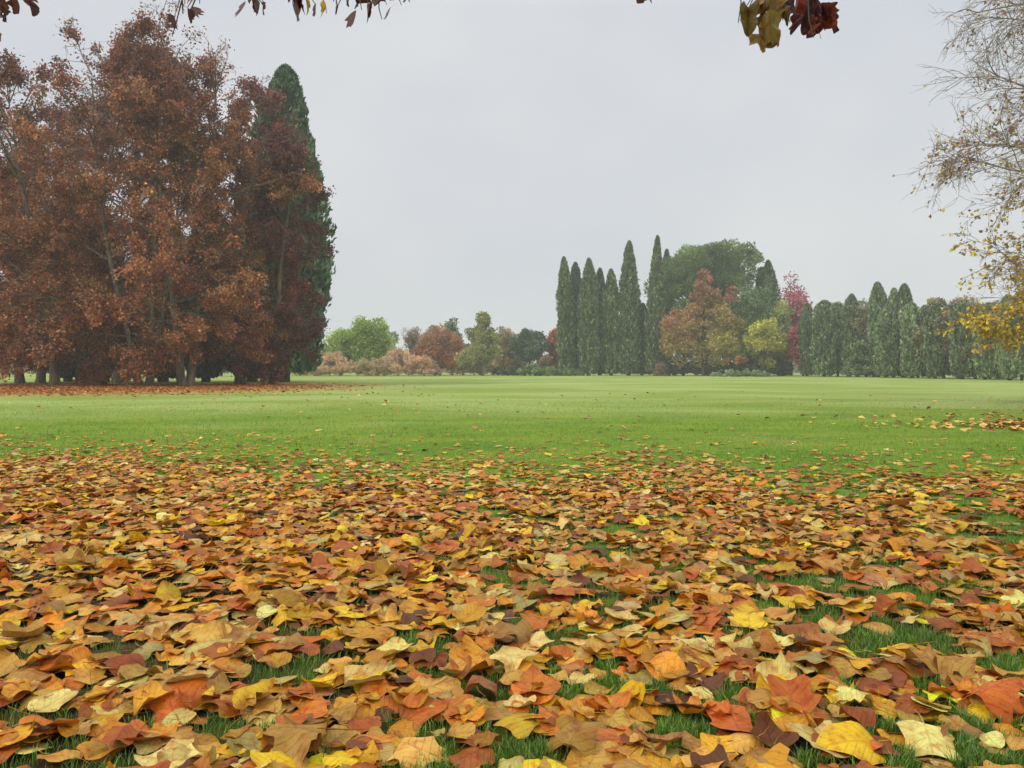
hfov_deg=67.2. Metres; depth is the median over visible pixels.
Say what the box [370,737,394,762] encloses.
fallen leaf
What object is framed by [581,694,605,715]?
fallen leaf
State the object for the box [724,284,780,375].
holm oak
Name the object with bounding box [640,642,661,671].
fallen leaf
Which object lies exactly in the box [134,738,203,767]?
fallen leaf
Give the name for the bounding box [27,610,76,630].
fallen leaf
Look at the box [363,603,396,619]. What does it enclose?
fallen leaf
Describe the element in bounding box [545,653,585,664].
fallen leaf
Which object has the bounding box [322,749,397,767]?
fallen leaf
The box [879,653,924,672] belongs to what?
fallen leaf
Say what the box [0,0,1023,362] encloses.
sky
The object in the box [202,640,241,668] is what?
fallen leaf
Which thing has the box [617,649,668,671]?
fallen leaf
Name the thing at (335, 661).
fallen leaf
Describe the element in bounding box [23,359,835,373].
distant woods
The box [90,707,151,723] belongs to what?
fallen leaf
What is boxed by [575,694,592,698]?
fallen leaf
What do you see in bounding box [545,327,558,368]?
red tree
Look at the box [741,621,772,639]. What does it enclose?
fallen leaf
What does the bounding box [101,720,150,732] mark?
fallen leaf
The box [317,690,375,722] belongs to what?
fallen leaf
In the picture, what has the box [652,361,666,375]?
brown bush
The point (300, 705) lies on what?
fallen leaf
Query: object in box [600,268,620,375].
cypress tree
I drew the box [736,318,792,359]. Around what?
hazel tree
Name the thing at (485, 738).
fallen leaf
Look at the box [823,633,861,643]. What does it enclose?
fallen leaf
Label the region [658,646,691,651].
fallen leaf
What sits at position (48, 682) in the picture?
fallen leaf
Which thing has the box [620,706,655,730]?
fallen leaf
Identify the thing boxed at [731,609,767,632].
fallen leaf
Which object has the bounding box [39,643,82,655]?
fallen leaf
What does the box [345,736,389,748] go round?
fallen leaf
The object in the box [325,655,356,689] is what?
fallen leaf
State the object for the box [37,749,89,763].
fallen leaf
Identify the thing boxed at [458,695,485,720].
fallen leaf
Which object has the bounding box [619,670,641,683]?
fallen leaf
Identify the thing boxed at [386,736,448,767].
fallen leaf
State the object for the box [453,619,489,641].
fallen leaf
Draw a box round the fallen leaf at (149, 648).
[131,641,164,659]
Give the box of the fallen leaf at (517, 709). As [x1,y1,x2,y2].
[508,705,529,712]
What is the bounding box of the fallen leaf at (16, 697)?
[0,682,23,706]
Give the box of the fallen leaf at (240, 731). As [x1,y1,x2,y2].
[220,724,251,744]
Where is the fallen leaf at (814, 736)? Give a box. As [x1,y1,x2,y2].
[811,733,849,763]
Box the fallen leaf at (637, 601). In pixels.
[610,598,641,605]
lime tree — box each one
[320,328,355,375]
[333,315,399,375]
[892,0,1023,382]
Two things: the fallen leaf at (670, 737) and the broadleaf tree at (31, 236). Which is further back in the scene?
the broadleaf tree at (31, 236)
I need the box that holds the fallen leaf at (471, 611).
[448,602,485,628]
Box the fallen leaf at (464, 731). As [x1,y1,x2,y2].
[428,721,475,738]
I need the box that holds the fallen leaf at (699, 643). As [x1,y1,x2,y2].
[680,639,715,653]
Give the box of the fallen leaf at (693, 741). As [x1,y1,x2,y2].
[676,731,719,750]
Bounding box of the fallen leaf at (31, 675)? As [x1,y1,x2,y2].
[13,662,53,680]
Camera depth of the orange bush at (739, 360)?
100.50 m
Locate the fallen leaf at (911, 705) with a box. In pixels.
[894,693,947,713]
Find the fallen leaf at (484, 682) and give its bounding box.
[463,675,497,698]
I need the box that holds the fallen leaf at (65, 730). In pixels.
[47,720,107,737]
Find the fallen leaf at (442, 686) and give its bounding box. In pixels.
[403,675,460,696]
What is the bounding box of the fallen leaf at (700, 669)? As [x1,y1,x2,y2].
[685,664,710,674]
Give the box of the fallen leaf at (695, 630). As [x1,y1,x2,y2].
[687,625,713,633]
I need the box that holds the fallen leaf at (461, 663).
[439,659,465,674]
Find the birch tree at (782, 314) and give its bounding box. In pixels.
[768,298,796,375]
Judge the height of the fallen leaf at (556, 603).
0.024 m
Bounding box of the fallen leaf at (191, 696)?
[178,686,201,712]
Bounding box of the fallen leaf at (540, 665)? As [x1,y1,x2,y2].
[522,655,548,668]
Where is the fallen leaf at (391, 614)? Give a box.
[375,607,413,629]
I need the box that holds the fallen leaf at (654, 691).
[633,689,666,697]
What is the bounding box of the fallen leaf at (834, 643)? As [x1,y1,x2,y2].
[831,639,846,647]
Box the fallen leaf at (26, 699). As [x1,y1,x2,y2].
[17,689,55,711]
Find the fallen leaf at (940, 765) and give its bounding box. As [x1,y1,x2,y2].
[918,758,966,767]
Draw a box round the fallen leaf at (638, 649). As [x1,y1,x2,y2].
[623,639,652,654]
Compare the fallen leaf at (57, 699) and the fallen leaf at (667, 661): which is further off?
the fallen leaf at (667, 661)
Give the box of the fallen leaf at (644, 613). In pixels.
[632,607,658,616]
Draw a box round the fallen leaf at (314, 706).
[291,700,330,718]
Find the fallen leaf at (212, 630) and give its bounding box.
[188,619,231,646]
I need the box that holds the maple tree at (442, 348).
[411,323,465,375]
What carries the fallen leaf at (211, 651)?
on the fallen leaf at (219, 650)
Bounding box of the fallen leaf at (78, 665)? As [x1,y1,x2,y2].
[54,659,110,676]
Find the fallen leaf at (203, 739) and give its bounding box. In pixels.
[173,733,221,763]
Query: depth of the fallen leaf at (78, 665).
2.38 m
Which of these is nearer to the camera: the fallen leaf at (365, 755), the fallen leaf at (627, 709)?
the fallen leaf at (365, 755)
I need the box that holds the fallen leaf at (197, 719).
[180,717,211,724]
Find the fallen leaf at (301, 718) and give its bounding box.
[275,713,308,723]
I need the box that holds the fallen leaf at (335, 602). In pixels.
[321,599,345,605]
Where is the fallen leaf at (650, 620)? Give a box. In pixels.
[638,616,661,625]
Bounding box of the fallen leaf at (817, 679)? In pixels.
[810,672,854,688]
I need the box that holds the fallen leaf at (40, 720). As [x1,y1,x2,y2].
[8,706,79,727]
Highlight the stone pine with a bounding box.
[643,237,764,366]
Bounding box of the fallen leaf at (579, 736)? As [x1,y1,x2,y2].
[554,721,600,756]
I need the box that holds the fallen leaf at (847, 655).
[829,649,877,666]
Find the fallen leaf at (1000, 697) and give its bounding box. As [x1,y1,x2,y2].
[959,677,1023,724]
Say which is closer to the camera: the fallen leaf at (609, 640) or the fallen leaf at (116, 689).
the fallen leaf at (116, 689)
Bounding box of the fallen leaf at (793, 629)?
[773,619,811,635]
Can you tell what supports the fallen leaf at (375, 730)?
on the ground at (446, 392)
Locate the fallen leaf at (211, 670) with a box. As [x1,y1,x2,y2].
[206,662,235,676]
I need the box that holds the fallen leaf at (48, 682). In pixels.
[37,674,66,689]
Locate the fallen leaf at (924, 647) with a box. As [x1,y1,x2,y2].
[907,638,943,654]
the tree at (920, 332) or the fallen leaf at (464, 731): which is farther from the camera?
the tree at (920, 332)
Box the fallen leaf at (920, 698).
[897,694,951,708]
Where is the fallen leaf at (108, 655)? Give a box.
[89,647,138,659]
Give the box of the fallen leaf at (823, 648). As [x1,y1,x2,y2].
[805,646,840,660]
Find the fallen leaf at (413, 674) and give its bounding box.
[397,664,434,679]
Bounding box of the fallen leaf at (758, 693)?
[746,687,784,708]
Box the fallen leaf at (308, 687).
[275,679,334,701]
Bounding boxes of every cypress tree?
[555,256,576,375]
[568,261,580,370]
[576,257,600,375]
[595,267,605,374]
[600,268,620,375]
[615,240,641,375]
[632,302,647,374]
[644,235,666,375]
[658,249,674,363]
[753,267,764,364]
[759,259,780,311]
[797,302,814,375]
[809,300,839,376]
[838,293,859,376]
[867,281,887,376]
[873,304,900,377]
[886,287,897,376]
[894,283,913,377]
[898,302,923,377]
[922,304,946,378]
[948,302,973,378]
[971,304,997,379]
[996,294,1023,380]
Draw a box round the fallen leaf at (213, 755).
[199,746,218,763]
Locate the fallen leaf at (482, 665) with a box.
[434,655,497,685]
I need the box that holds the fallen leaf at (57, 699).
[12,688,77,726]
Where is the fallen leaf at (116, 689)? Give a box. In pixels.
[82,686,123,698]
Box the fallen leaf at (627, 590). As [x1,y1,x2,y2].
[618,586,645,594]
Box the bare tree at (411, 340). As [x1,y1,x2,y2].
[398,326,421,355]
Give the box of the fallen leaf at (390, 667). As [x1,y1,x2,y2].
[387,658,398,671]
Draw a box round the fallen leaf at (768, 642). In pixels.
[758,628,785,654]
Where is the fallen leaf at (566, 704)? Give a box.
[551,697,584,710]
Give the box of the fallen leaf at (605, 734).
[596,725,655,751]
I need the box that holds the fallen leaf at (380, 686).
[360,666,398,698]
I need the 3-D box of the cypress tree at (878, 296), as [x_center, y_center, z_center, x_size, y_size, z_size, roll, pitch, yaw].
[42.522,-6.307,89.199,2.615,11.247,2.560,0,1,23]
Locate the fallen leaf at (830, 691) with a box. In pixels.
[821,681,853,702]
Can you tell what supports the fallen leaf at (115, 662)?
on the ground at (446, 392)
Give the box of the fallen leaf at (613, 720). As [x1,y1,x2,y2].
[600,707,636,729]
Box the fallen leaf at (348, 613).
[335,607,380,623]
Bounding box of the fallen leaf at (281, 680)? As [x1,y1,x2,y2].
[264,675,296,684]
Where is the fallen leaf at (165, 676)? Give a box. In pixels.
[130,667,198,691]
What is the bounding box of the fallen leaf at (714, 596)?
[693,589,745,601]
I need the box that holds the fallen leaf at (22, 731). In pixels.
[2,724,40,744]
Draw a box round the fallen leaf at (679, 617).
[652,614,687,623]
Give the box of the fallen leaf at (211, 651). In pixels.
[197,641,248,658]
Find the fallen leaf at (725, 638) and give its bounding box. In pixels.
[704,630,740,648]
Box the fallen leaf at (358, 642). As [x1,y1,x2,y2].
[349,638,381,651]
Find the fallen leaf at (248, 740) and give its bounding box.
[225,730,271,757]
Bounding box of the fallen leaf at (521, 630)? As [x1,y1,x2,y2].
[492,619,557,645]
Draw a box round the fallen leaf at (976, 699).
[968,693,993,713]
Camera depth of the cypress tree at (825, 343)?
94.05 m
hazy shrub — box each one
[369,345,403,374]
[445,343,480,374]
[473,360,502,374]
[502,356,527,374]
[536,353,558,371]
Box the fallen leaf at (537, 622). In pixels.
[523,610,557,630]
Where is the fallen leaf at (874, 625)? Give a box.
[863,620,892,636]
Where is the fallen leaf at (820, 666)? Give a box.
[801,648,847,677]
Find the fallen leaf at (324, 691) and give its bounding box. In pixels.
[291,681,336,698]
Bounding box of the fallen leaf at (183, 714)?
[161,704,201,725]
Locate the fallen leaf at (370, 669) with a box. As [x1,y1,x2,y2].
[331,659,387,690]
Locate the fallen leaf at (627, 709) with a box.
[596,706,631,717]
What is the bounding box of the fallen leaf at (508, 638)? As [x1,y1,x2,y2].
[487,632,517,641]
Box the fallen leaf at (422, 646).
[408,635,436,651]
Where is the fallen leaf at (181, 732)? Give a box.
[119,726,197,754]
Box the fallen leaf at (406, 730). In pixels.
[380,719,421,737]
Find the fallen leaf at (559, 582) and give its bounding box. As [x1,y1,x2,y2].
[551,578,580,587]
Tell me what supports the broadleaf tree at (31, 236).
on the ground at (446, 392)
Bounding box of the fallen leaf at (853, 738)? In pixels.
[816,721,897,764]
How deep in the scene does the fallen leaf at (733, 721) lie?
2.03 m
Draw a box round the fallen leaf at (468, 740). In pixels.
[454,728,483,751]
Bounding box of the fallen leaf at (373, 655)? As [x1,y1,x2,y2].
[361,649,396,663]
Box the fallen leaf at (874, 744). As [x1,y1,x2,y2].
[870,739,882,749]
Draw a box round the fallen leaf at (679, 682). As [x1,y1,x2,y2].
[666,672,702,692]
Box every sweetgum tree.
[658,305,706,375]
[677,269,730,375]
[704,301,749,372]
[722,286,741,316]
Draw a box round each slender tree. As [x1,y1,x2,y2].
[444,317,463,374]
[492,326,516,374]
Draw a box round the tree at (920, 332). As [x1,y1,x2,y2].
[908,297,937,377]
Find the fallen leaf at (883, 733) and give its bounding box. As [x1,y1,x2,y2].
[877,729,904,745]
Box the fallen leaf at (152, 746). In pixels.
[133,733,167,754]
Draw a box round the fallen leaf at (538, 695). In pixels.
[511,684,554,704]
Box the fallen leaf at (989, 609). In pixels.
[964,605,1010,620]
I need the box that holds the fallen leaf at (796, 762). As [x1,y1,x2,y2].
[787,756,802,767]
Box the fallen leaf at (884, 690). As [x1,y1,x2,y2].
[864,685,897,698]
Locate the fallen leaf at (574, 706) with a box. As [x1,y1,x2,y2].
[571,702,598,720]
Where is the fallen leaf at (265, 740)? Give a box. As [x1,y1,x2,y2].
[261,734,274,752]
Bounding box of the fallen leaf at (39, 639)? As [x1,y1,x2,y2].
[19,633,60,653]
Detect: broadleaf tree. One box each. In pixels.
[0,0,278,386]
[0,48,143,385]
[0,102,113,382]
[0,108,83,382]
[0,151,68,349]
[2,55,168,382]
[47,24,193,384]
[48,6,325,385]
[181,74,315,384]
[222,116,338,384]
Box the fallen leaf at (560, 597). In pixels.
[538,585,567,601]
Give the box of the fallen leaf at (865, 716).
[838,702,893,727]
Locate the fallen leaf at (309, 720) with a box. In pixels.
[302,703,340,724]
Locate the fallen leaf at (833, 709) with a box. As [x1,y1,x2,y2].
[818,704,850,716]
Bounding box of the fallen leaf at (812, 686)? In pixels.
[790,670,826,696]
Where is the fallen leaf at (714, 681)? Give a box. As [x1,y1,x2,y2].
[682,661,724,695]
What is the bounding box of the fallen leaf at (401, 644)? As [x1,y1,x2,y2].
[377,637,429,656]
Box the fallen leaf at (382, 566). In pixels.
[374,558,399,575]
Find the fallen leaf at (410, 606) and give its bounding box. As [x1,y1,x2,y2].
[404,600,438,618]
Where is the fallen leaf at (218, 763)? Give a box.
[188,758,229,767]
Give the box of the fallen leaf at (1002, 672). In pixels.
[979,664,1023,676]
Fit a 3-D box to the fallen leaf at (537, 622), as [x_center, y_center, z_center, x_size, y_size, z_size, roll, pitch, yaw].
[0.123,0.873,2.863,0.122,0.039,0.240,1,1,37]
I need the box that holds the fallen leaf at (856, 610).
[838,606,866,612]
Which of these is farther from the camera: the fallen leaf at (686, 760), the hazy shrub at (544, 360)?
the hazy shrub at (544, 360)
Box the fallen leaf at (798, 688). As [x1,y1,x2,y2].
[766,674,821,713]
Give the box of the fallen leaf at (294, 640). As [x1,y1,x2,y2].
[265,631,305,654]
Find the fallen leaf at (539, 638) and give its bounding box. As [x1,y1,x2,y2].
[528,629,554,646]
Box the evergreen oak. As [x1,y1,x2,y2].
[506,328,548,364]
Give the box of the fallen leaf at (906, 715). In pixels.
[897,709,937,721]
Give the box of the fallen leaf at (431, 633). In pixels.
[418,626,445,639]
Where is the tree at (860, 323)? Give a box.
[850,304,869,376]
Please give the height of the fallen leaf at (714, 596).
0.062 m
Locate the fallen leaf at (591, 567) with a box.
[577,565,612,570]
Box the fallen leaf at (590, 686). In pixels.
[582,680,616,695]
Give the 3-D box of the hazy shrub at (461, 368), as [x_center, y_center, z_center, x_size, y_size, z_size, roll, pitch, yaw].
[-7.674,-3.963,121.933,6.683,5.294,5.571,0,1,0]
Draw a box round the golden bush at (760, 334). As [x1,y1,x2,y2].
[742,316,788,370]
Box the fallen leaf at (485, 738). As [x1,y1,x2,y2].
[470,730,504,747]
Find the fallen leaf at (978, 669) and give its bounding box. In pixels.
[974,665,1007,678]
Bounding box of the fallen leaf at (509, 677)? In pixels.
[496,663,521,684]
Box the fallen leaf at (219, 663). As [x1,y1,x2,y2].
[211,647,244,681]
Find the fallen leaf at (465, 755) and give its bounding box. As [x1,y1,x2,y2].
[444,734,505,767]
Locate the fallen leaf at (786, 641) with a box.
[770,631,794,646]
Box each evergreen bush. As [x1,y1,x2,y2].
[492,366,519,375]
[516,364,560,375]
[554,367,584,375]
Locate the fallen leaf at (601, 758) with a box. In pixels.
[564,741,620,767]
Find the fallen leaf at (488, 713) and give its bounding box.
[480,700,523,720]
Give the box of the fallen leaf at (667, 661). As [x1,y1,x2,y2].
[635,651,694,680]
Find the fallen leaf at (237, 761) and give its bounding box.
[224,757,251,767]
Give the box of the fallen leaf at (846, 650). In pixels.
[838,647,866,655]
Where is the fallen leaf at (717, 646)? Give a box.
[714,637,740,649]
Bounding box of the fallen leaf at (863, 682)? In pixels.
[853,677,904,693]
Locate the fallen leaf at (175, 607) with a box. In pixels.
[161,602,199,612]
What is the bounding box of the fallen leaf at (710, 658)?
[677,632,719,668]
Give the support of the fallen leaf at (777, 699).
on the fallen leaf at (780, 722)
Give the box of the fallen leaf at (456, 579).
[446,575,485,587]
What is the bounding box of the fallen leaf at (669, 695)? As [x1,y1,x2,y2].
[652,690,703,706]
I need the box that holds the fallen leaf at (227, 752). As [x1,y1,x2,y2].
[211,743,245,763]
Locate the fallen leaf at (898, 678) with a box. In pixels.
[865,666,906,688]
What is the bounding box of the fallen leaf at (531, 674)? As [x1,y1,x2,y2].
[509,664,560,694]
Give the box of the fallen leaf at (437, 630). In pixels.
[416,625,449,641]
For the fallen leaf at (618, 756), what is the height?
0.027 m
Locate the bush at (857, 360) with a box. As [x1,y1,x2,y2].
[843,339,871,376]
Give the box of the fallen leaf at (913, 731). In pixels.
[896,710,961,759]
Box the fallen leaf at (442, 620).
[428,616,461,628]
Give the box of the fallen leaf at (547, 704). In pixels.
[536,694,559,708]
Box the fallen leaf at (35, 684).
[0,681,39,700]
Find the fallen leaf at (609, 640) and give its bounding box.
[604,629,617,642]
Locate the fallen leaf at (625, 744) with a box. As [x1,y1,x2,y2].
[618,733,653,750]
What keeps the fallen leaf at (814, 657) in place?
on the fallen leaf at (789, 655)
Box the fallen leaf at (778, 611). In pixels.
[747,606,787,620]
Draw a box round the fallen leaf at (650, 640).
[634,633,659,644]
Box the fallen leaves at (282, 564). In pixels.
[0,382,1023,767]
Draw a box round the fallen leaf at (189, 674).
[164,669,208,682]
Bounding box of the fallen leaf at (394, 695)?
[386,686,429,715]
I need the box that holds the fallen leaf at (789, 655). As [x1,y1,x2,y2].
[784,650,808,663]
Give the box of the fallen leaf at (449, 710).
[434,694,474,721]
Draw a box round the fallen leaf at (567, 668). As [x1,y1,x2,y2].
[550,663,585,675]
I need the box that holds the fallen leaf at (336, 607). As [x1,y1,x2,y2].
[323,605,357,610]
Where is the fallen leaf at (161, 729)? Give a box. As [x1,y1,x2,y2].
[149,721,196,735]
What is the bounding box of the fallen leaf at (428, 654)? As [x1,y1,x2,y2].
[410,638,441,662]
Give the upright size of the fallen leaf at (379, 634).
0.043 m
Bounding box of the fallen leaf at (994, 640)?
[964,631,1011,646]
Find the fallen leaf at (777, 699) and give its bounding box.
[746,696,790,715]
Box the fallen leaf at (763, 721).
[750,710,798,747]
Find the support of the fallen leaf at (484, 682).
on the ground at (446, 392)
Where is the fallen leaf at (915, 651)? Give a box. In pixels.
[887,639,923,664]
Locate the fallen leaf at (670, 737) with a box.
[635,725,689,753]
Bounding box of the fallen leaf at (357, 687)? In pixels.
[352,662,392,693]
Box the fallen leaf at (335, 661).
[328,656,352,664]
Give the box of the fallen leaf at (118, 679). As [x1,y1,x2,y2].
[94,675,144,685]
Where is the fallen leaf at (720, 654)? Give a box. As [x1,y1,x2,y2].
[704,642,737,660]
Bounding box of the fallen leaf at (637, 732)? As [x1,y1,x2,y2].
[624,729,646,743]
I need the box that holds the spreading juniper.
[711,368,772,376]
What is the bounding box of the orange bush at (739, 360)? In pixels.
[725,355,748,367]
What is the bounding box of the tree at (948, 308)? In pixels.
[930,291,980,378]
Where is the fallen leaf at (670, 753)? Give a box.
[639,740,679,759]
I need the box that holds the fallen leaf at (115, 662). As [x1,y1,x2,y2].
[82,653,145,676]
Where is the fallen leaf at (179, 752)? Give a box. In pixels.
[157,744,186,766]
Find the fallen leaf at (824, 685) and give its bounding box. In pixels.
[804,672,847,690]
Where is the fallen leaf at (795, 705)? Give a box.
[782,699,831,721]
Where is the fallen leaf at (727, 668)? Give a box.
[714,656,756,684]
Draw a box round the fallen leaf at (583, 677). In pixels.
[566,671,596,683]
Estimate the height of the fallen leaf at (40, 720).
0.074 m
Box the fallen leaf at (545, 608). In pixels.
[537,603,566,619]
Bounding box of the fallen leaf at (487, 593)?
[485,588,508,596]
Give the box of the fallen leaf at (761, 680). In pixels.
[756,674,786,696]
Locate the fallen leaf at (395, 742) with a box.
[386,738,400,765]
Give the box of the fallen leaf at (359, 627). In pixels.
[342,621,386,640]
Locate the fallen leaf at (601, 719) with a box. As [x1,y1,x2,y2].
[592,707,620,728]
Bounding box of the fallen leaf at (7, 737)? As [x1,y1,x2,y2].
[0,719,16,746]
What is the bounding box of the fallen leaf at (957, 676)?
[940,671,988,682]
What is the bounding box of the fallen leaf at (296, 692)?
[273,687,308,694]
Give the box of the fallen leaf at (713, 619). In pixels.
[675,608,724,625]
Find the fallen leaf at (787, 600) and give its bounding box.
[772,595,813,607]
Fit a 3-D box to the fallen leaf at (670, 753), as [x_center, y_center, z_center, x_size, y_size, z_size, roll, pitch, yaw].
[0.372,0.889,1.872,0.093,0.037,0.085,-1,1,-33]
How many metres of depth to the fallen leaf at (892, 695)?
2.19 m
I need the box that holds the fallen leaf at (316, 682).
[282,672,336,689]
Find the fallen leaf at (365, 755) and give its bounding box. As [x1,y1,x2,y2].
[345,740,382,764]
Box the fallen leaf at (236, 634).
[222,620,257,642]
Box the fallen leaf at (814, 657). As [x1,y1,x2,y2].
[790,651,860,665]
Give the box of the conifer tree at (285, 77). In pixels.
[231,63,336,381]
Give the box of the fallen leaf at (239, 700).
[202,677,274,709]
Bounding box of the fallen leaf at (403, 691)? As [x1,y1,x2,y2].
[396,682,428,695]
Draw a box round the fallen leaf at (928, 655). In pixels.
[902,646,939,673]
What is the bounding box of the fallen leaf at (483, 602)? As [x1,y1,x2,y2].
[456,595,495,605]
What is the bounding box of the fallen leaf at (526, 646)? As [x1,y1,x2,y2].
[514,640,542,650]
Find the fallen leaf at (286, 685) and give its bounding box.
[259,678,300,692]
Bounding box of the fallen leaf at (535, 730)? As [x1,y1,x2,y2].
[494,715,552,732]
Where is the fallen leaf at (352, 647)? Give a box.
[344,644,371,648]
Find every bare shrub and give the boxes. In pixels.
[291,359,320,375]
[306,350,356,375]
[347,356,388,375]
[376,346,416,375]
[407,354,442,375]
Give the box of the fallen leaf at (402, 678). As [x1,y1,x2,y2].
[385,674,415,682]
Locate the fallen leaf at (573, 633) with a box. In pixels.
[558,631,588,635]
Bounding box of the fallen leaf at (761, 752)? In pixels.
[727,747,792,767]
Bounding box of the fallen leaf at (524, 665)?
[503,660,540,672]
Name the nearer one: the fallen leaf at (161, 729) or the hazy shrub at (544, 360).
the fallen leaf at (161, 729)
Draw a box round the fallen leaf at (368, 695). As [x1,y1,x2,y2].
[356,692,380,702]
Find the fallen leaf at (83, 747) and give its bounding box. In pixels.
[76,723,145,759]
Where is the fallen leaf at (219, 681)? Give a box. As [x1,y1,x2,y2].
[206,671,232,697]
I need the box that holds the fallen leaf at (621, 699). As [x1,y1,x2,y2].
[589,690,653,708]
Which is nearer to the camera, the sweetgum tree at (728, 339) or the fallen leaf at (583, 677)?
the fallen leaf at (583, 677)
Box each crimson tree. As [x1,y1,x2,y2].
[773,270,812,375]
[782,324,805,375]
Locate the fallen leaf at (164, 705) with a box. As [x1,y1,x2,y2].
[149,691,194,722]
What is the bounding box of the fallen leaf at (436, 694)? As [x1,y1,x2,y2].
[428,692,440,695]
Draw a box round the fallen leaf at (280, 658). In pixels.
[261,651,291,668]
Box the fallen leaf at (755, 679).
[744,672,761,684]
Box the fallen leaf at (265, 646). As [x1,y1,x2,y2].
[252,635,284,653]
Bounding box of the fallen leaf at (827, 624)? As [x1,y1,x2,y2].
[818,617,852,634]
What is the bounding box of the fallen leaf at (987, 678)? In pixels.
[969,674,1023,696]
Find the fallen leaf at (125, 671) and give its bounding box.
[117,663,184,679]
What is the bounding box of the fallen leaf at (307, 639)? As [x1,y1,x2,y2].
[302,635,327,642]
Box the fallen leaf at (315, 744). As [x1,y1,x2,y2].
[284,714,353,754]
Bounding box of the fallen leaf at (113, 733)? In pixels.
[102,707,144,744]
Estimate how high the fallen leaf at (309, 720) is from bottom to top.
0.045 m
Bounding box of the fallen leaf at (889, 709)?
[871,687,899,724]
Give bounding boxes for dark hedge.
[647,360,700,375]
[684,361,731,375]
[722,352,754,371]
[746,357,793,375]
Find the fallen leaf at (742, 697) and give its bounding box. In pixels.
[714,688,767,714]
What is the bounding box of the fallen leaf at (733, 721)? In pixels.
[705,700,752,732]
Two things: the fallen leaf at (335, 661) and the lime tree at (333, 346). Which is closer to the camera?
the fallen leaf at (335, 661)
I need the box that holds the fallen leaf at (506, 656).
[489,644,538,671]
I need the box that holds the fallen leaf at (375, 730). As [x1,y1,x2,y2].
[355,725,390,738]
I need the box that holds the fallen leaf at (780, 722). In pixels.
[770,710,810,731]
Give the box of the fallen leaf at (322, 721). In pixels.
[311,716,332,724]
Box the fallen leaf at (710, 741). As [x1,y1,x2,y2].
[699,732,738,760]
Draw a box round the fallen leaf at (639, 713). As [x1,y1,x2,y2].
[630,701,656,724]
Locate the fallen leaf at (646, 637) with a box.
[592,635,647,650]
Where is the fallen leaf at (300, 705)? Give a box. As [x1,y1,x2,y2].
[290,695,334,712]
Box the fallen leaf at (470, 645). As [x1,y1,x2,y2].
[449,634,499,668]
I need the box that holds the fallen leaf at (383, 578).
[358,574,404,589]
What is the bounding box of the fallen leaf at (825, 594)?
[801,588,831,595]
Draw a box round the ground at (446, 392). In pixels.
[0,370,1023,767]
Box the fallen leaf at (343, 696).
[331,686,349,702]
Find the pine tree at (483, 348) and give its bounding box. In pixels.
[454,311,504,375]
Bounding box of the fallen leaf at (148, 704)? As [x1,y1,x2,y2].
[129,699,156,709]
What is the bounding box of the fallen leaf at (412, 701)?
[387,692,446,725]
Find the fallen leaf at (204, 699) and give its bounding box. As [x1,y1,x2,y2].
[169,686,214,723]
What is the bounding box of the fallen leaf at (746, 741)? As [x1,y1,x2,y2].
[727,726,768,754]
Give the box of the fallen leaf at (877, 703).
[870,694,896,713]
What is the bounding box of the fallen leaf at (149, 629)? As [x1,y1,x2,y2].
[136,620,186,636]
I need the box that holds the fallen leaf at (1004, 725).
[992,723,1022,735]
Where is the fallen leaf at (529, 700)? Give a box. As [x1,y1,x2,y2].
[503,693,538,707]
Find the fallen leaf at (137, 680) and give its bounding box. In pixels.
[117,667,173,686]
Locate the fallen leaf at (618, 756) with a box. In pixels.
[610,745,643,767]
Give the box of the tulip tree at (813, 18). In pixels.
[0,0,839,52]
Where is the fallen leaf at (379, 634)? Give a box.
[344,626,396,644]
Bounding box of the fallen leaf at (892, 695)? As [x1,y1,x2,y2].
[886,693,938,699]
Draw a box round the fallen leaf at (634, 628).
[618,618,646,640]
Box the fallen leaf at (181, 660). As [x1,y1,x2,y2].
[168,653,208,664]
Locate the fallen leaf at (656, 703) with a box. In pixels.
[633,695,669,709]
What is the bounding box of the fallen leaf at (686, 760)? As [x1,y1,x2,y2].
[676,745,727,767]
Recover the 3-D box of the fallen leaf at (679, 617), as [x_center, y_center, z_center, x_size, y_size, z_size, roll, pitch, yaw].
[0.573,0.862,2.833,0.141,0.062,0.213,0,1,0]
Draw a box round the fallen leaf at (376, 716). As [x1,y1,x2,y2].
[346,710,384,729]
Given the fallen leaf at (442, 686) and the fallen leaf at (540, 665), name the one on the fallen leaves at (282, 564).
the fallen leaf at (442, 686)
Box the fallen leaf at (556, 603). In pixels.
[553,602,573,614]
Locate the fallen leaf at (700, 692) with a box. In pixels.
[686,679,713,699]
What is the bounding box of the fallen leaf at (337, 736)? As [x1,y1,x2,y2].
[309,724,358,754]

